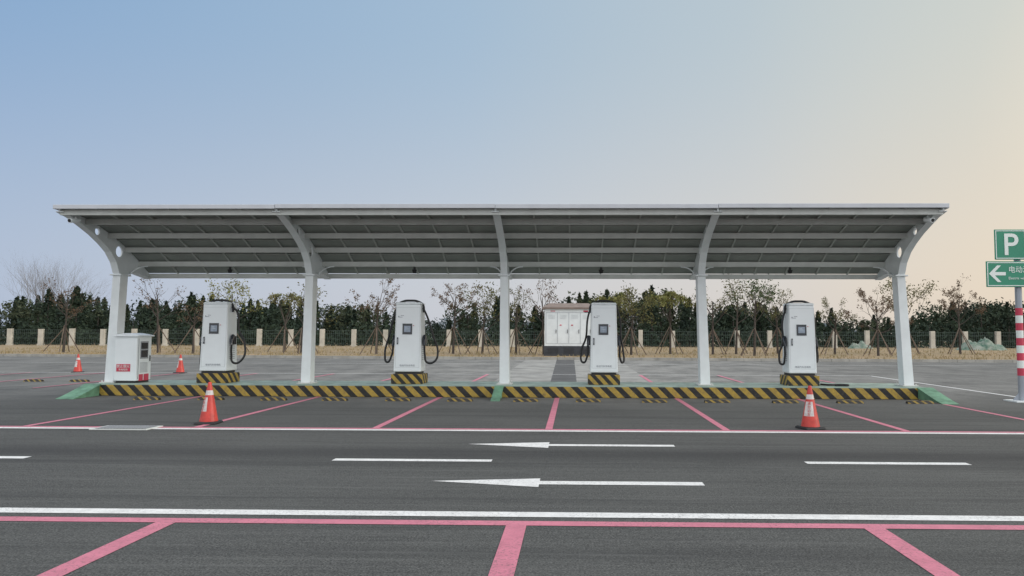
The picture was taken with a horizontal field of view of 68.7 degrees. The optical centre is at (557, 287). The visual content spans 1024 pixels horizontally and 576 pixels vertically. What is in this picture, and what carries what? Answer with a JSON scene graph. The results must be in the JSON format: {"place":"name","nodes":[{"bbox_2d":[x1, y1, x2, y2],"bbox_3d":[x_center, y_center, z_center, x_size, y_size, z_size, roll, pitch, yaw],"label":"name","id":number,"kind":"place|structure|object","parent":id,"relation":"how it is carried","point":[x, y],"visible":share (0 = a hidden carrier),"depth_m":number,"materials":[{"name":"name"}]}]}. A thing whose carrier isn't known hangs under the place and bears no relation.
{"place":"outdoors","nodes":[
{"label":"outdoors","id":0,"kind":"place"},
{"bbox_2d":[2,333,951,359],"bbox_3d":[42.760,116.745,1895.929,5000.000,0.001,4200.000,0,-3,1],"label":"ground","id":1,"kind":"structure","parent":0,"point":[628,337],"depth_m":227.21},
{"bbox_2d":[0,310,935,337],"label":"background treeline","id":2,"kind":"object","parent":1,"relation":"on","point":[442,322],"visible":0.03,"depth_m":268.36,"materials":[{"name":"green plant"}]},
{"bbox_2d":[0,341,1016,359],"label":"grass verge","id":3,"kind":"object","parent":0,"point":[327,349],"depth_m":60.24,"materials":[{"name":"brown plant"}]},
{"bbox_2d":[7,255,65,309],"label":"bare tree","id":4,"kind":"object","parent":3,"relation":"on","point":[42,295],"visible":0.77,"depth_m":109.64,"materials":[{"name":"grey plant"}]},
{"bbox_2d":[0,250,99,307],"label":"bare tree","id":5,"kind":"object","parent":3,"relation":"on","point":[44,278],"visible":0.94,"depth_m":107.58,"materials":[{"name":"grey plant"}]},
{"bbox_2d":[40,277,97,352],"bbox_3d":[-35.327,1.948,53.803,3.255,5.413,3.134,0,-3,1],"label":"young tree","id":6,"kind":"object","parent":3,"relation":"on","point":[64,329],"visible":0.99,"depth_m":53.55,"materials":[{"name":"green plant"}]},
{"bbox_2d":[38,268,111,306],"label":"bare tree","id":7,"kind":"object","parent":3,"relation":"on","point":[74,285],"visible":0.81,"depth_m":108.78,"materials":[{"name":"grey plant"}]},
{"bbox_2d":[132,278,185,352],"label":"young tree","id":8,"kind":"object","parent":3,"relation":"on","point":[158,327],"visible":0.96,"depth_m":53.18,"materials":[{"name":"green plant"}]},
{"bbox_2d":[174,300,204,353],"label":"young tree","id":9,"kind":"object","parent":3,"relation":"on","point":[194,330],"visible":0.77,"depth_m":51.96,"materials":[{"name":"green plant"}]},
{"bbox_2d":[192,278,267,351],"bbox_3d":[-24.846,1.881,56.866,4.911,5.979,4.129,-3,-4,38],"label":"young tree","id":10,"kind":"object","parent":3,"relation":"on","point":[231,294],"visible":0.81,"depth_m":56.66,"materials":[{"name":"green plant"}]},
{"bbox_2d":[264,292,303,351],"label":"young tree","id":11,"kind":"object","parent":3,"relation":"on","point":[292,297],"visible":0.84,"depth_m":56.92,"materials":[{"name":"green plant"}]},
{"bbox_2d":[283,282,338,353],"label":"young tree","id":12,"kind":"object","parent":3,"relation":"on","point":[301,338],"visible":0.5,"depth_m":52.97,"materials":[{"name":"green plant"}]},
{"bbox_2d":[345,273,399,354],"bbox_3d":[-12.408,1.421,51.866,3.464,6.364,4.094,3,-5,-43],"label":"young tree","id":13,"kind":"object","parent":3,"relation":"on","point":[387,300],"visible":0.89,"depth_m":51.78,"materials":[{"name":"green plant"}]},
{"bbox_2d":[431,283,483,353],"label":"young tree","id":14,"kind":"object","parent":3,"relation":"on","point":[454,319],"visible":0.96,"depth_m":53.30,"materials":[{"name":"green plant"}]},
{"bbox_2d":[457,280,513,353],"bbox_3d":[-4.871,2.151,53.846,4.372,5.192,4.208,3,-5,-43],"label":"young tree","id":15,"kind":"object","parent":3,"relation":"on","point":[484,307],"visible":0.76,"depth_m":53.50,"materials":[{"name":"green plant"}]},
{"bbox_2d":[0,328,1015,347],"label":"boundary fence","id":16,"kind":"object","parent":3,"relation":"on","point":[259,337],"visible":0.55,"depth_m":80.04,"materials":[{"name":"metal"}]},
{"bbox_2d":[0,284,1023,347],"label":"distant trees","id":17,"kind":"object","parent":3,"relation":"on","point":[88,322],"visible":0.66,"depth_m":88.44,"materials":[{"name":"green plant"}]},
{"bbox_2d":[509,288,536,353],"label":"young tree","id":18,"kind":"object","parent":3,"relation":"on","point":[515,309],"visible":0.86,"depth_m":53.97,"materials":[{"name":"green plant"}]},
{"bbox_2d":[517,279,562,354],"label":"young tree","id":19,"kind":"object","parent":3,"relation":"on","point":[542,320],"visible":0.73,"depth_m":52.07,"materials":[{"name":"green plant"}]},
{"bbox_2d":[542,303,590,355],"bbox_3d":[0.780,2.780,50.109,3.500,3.520,2.620,0,-3,1],"label":"transformer kiosk","id":20,"kind":"object","parent":3,"relation":"on","point":[565,330],"visible":0.81,"depth_m":48.97,"materials":[{"name":"metal"}]},
{"bbox_2d":[546,310,587,343],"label":"doors and louvres","id":21,"kind":"structure","parent":20,"relation":"in","point":[583,310],"depth_m":48.98,"materials":[{"name":"white metal"}]},
{"bbox_2d":[590,292,632,352],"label":"young tree","id":22,"kind":"object","parent":3,"relation":"on","point":[618,297],"visible":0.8,"depth_m":53.88,"materials":[{"name":"green plant"}]},
{"bbox_2d":[617,280,659,354],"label":"young tree","id":23,"kind":"object","parent":3,"relation":"on","point":[633,312],"visible":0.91,"depth_m":51.67,"materials":[{"name":"green plant"}]},
{"bbox_2d":[643,291,692,353],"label":"young tree","id":24,"kind":"object","parent":3,"relation":"on","point":[666,296],"visible":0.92,"depth_m":54.36,"materials":[{"name":"green plant"}]},
{"bbox_2d":[689,286,737,354],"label":"young tree","id":25,"kind":"object","parent":3,"relation":"on","point":[713,324],"visible":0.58,"depth_m":53.29,"materials":[{"name":"green plant"}]},
{"bbox_2d":[707,279,764,354],"bbox_3d":[12.984,1.651,54.839,4.792,6.417,4.230,-3,-5,41],"label":"young tree","id":26,"kind":"object","parent":3,"relation":"on","point":[737,333],"visible":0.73,"depth_m":54.70,"materials":[{"name":"green plant"}]},
{"bbox_2d":[724,279,779,355],"bbox_3d":[13.284,1.644,50.471,3.591,5.904,4.048,0,-3,1],"label":"young tree","id":27,"kind":"object","parent":3,"relation":"on","point":[764,296],"visible":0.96,"depth_m":50.41,"materials":[{"name":"green plant"}]},
{"bbox_2d":[756,284,792,353],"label":"young tree","id":28,"kind":"object","parent":3,"relation":"on","point":[776,326],"visible":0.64,"depth_m":56.01,"materials":[{"name":"green plant"}]},
{"bbox_2d":[817,296,863,354],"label":"young tree","id":29,"kind":"object","parent":3,"relation":"on","point":[835,317],"visible":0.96,"depth_m":54.56,"materials":[{"name":"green plant"}]},
{"bbox_2d":[848,341,872,348],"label":"netted soil mound","id":30,"kind":"object","parent":3,"relation":"on","point":[862,345],"visible":0.87,"depth_m":76.73,"materials":[{"name":"green fabric"}]},
{"bbox_2d":[843,286,913,355],"bbox_3d":[21.856,2.271,51.222,4.780,4.792,3.447,-2,-4,31],"label":"young tree","id":31,"kind":"object","parent":3,"relation":"on","point":[865,300],"visible":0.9,"depth_m":51.22,"materials":[{"name":"green plant"}]},
{"bbox_2d":[876,277,938,354],"bbox_3d":[26.192,1.888,56.191,4.362,6.186,3.507,-1,-4,19],"label":"young tree","id":32,"kind":"object","parent":3,"relation":"on","point":[923,292],"visible":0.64,"depth_m":55.60,"materials":[{"name":"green plant"}]},
{"bbox_2d":[937,273,986,353],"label":"young tree","id":33,"kind":"object","parent":3,"relation":"on","point":[958,313],"visible":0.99,"depth_m":56.18,"materials":[{"name":"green plant"}]},
{"bbox_2d":[955,337,1006,349],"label":"netted soil mound","id":34,"kind":"object","parent":3,"relation":"on","point":[984,344],"visible":0.76,"depth_m":70.24,"materials":[{"name":"green fabric"}]},
{"bbox_2d":[0,356,1023,575],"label":"parking lot asphalt","id":35,"kind":"structure","parent":0,"point":[754,473],"depth_m":8.43,"materials":[{"name":"grey asphalt"}]},
{"bbox_2d":[23,379,43,381],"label":"wheel stop","id":36,"kind":"object","parent":35,"relation":"on","point":[33,380],"visible":1,"depth_m":23.98,"materials":[{"name":"yellow rubber"}]},
{"bbox_2d":[72,354,83,371],"bbox_3d":[-18.941,2.970,29.508,0.381,0.720,0.381,1,-4,-16],"label":"traffic cone","id":37,"kind":"object","parent":35,"relation":"on","point":[77,367],"visible":1,"depth_m":29.43,"materials":[{"name":"orange plastic"}]},
{"bbox_2d":[69,379,89,381],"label":"wheel stop","id":38,"kind":"object","parent":35,"relation":"on","point":[79,380],"visible":1,"depth_m":23.95,"materials":[{"name":"yellow rubber"}]},
{"bbox_2d":[89,425,162,429],"bbox_3d":[-7.150,2.315,12.397,0.950,0.024,0.500,0,-3,1],"label":"steel cover plate","id":39,"kind":"object","parent":35,"relation":"on","point":[126,427],"visible":1,"depth_m":12.30,"materials":[{"name":"grey metal"}]},
{"bbox_2d":[133,397,160,399],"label":"wheel stop","id":40,"kind":"object","parent":35,"relation":"on","point":[147,398],"visible":1,"depth_m":17.60,"materials":[{"name":"yellow rubber"}]},
{"bbox_2d":[173,355,186,372],"bbox_3d":[-14.747,2.965,29.213,0.381,0.720,0.381,-1,-4,18],"label":"traffic cone","id":41,"kind":"object","parent":35,"relation":"on","point":[180,368],"visible":1,"depth_m":29.13,"materials":[{"name":"orange plastic"}]},
{"bbox_2d":[194,382,222,423],"bbox_3d":[-6.127,2.016,13.143,0.381,0.720,0.381,0,-3,-4],"label":"traffic cone","id":42,"kind":"object","parent":35,"relation":"on","point":[208,415],"visible":1,"depth_m":13.06,"materials":[{"name":"orange plastic"}]},
{"bbox_2d":[197,397,224,399],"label":"wheel stop","id":43,"kind":"object","parent":35,"relation":"on","point":[215,398],"visible":0.49,"depth_m":17.63,"materials":[{"name":"yellow rubber"}]},
{"bbox_2d":[260,397,286,400],"bbox_3d":[-6.696,2.617,17.644,0.580,0.069,0.170,0,-3,1],"label":"wheel stop","id":44,"kind":"object","parent":35,"relation":"on","point":[273,398],"visible":1,"depth_m":17.58,"materials":[{"name":"yellow rubber"}]},
{"bbox_2d":[322,397,347,400],"bbox_3d":[-5.247,2.620,17.615,0.580,0.069,0.170,0,-3,2],"label":"wheel stop","id":45,"kind":"object","parent":35,"relation":"on","point":[335,399],"visible":1,"depth_m":17.55,"materials":[{"name":"yellow rubber"}]},
{"bbox_2d":[385,398,410,400],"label":"wheel stop","id":46,"kind":"object","parent":35,"relation":"on","point":[398,399],"visible":1,"depth_m":17.52,"materials":[{"name":"yellow rubber"}]},
{"bbox_2d":[447,398,472,401],"bbox_3d":[-2.288,2.624,17.542,0.580,0.069,0.170,0,-3,2],"label":"wheel stop","id":47,"kind":"object","parent":35,"relation":"on","point":[461,399],"visible":1,"depth_m":17.48,"materials":[{"name":"yellow rubber"}]},
{"bbox_2d":[56,380,958,404],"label":"charging island","id":48,"kind":"structure","parent":35,"relation":"on","point":[717,390],"depth_m":18.62,"materials":[{"name":"paint"}]},
{"bbox_2d":[113,333,154,382],"bbox_3d":[-11.171,1.834,19.661,0.680,1.290,0.760,0,-3,1],"label":"electrical cabinet","id":49,"kind":"object","parent":48,"relation":"on","point":[132,358],"visible":1,"depth_m":19.35,"materials":[{"name":"white metal"}]},
{"bbox_2d":[196,299,245,382],"bbox_3d":[-8.844,1.397,19.836,1.250,2.199,0.720,0,-3,1],"label":"ev charger","id":50,"kind":"object","parent":48,"relation":"on","point":[218,362],"visible":0.99,"depth_m":19.56,"materials":[{"name":"white metal"}]},
{"bbox_2d":[384,300,438,383],"bbox_3d":[-3.840,1.404,19.723,1.448,2.199,0.720,0,-3,1],"label":"ev charger","id":51,"kind":"object","parent":48,"relation":"on","point":[409,340],"visible":1,"depth_m":19.43,"materials":[{"name":"white metal"}]},
{"bbox_2d":[53,203,949,386],"bbox_3d":[-1.367,0.316,19.142,21.040,4.316,3.920,0,-3,1],"label":"solar carport canopy","id":52,"kind":"object","parent":48,"relation":"on","point":[700,244],"visible":0.98,"depth_m":19.41,"materials":[{"name":"metal"}]},
{"bbox_2d":[580,300,624,384],"bbox_3d":[1.180,1.412,19.609,1.182,2.199,0.720,0,-3,1],"label":"ev charger","id":53,"kind":"object","parent":48,"relation":"on","point":[604,340],"visible":1,"depth_m":19.31,"materials":[{"name":"white metal"}]},
{"bbox_2d":[778,300,819,385],"bbox_3d":[6.268,1.421,19.494,1.046,2.199,0.720,0,-3,1],"label":"ev charger","id":54,"kind":"object","parent":48,"relation":"on","point":[799,345],"visible":1,"depth_m":19.20,"materials":[{"name":"white metal"}]},
{"bbox_2d":[820,383,848,385],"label":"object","id":55,"kind":"object","parent":48,"relation":"on","point":[834,384],"visible":1,"depth_m":19.01,"materials":[{"name":"black rubber"}]},
{"bbox_2d":[0,354,1016,362],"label":"kerb","id":56,"kind":"structure","parent":35,"relation":"on","point":[573,358],"depth_m":45.06,"materials":[{"name":"concrete"}]},
{"bbox_2d":[0,372,1023,575],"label":"parking bay lines","id":57,"kind":"object","parent":35,"relation":"on","point":[505,560],"visible":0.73,"depth_m":6.26,"materials":[{"name":"pink paint"}]},
{"bbox_2d":[0,363,1023,520],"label":"lane markings","id":58,"kind":"object","parent":35,"relation":"on","point":[535,482],"visible":1,"depth_m":6.68,"materials":[{"name":"white paint"}]},
{"bbox_2d":[513,398,537,401],"bbox_3d":[-0.738,2.627,17.504,0.580,0.069,0.170,0,-3,0],"label":"wheel stop","id":59,"kind":"object","parent":35,"relation":"on","point":[525,400],"visible":1,"depth_m":17.43,"materials":[{"name":"yellow rubber"}]},
{"bbox_2d":[495,360,648,381],"bbox_3d":[0.637,3.587,32.781,5.600,0.004,24.689,0,-3,1],"label":"concrete apron","id":60,"kind":"object","parent":35,"relation":"on","point":[527,371],"visible":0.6,"depth_m":30.60,"materials":[{"name":"concrete"}]},
{"bbox_2d":[576,399,600,401],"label":"wheel stop","id":61,"kind":"object","parent":35,"relation":"on","point":[588,400],"visible":1,"depth_m":17.40,"materials":[{"name":"yellow rubber"}]},
{"bbox_2d":[642,399,666,402],"bbox_3d":[2.260,2.628,17.389,0.580,0.069,0.170,0,-3,2],"label":"wheel stop","id":62,"kind":"object","parent":35,"relation":"on","point":[654,401],"visible":1,"depth_m":17.32,"materials":[{"name":"yellow rubber"}]},
{"bbox_2d":[704,399,729,402],"bbox_3d":[3.720,2.633,17.388,0.580,0.069,0.170,0,-3,1],"label":"wheel stop","id":63,"kind":"object","parent":35,"relation":"on","point":[716,401],"visible":1,"depth_m":17.32,"materials":[{"name":"yellow rubber"}]},
{"bbox_2d":[772,400,798,402],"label":"wheel stop","id":64,"kind":"object","parent":35,"relation":"on","point":[784,401],"visible":1,"depth_m":17.27,"materials":[{"name":"yellow rubber"}]},
{"bbox_2d":[795,386,825,429],"bbox_3d":[4.285,2.018,12.658,0.381,0.720,0.381,1,-4,-13],"label":"traffic cone","id":65,"kind":"object","parent":35,"relation":"on","point":[810,420],"visible":1,"depth_m":12.57,"materials":[{"name":"orange plastic"}]},
{"bbox_2d":[836,400,863,403],"bbox_3d":[6.790,2.639,17.334,0.580,0.069,0.170,0,-3,3],"label":"wheel stop","id":66,"kind":"object","parent":35,"relation":"on","point":[851,401],"visible":1,"depth_m":17.27,"materials":[{"name":"yellow rubber"}]},
{"bbox_2d":[906,400,933,403],"bbox_3d":[8.389,2.640,17.285,0.580,0.069,0.170,0,-3,2],"label":"wheel stop","id":67,"kind":"object","parent":35,"relation":"on","point":[919,402],"visible":1,"depth_m":17.22,"materials":[{"name":"yellow rubber"}]},
{"bbox_2d":[986,230,1023,402],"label":"parking sign","id":68,"kind":"object","parent":35,"relation":"on","point":[1008,244],"visible":1,"depth_m":17.94,"materials":[{"name":"green metal"}]},
{"bbox_2d":[0,0,1023,333],"label":"sky","id":69,"kind":"structure","parent":0,"point":[103,102],"materials":[{"name":"blue"}]}
]}

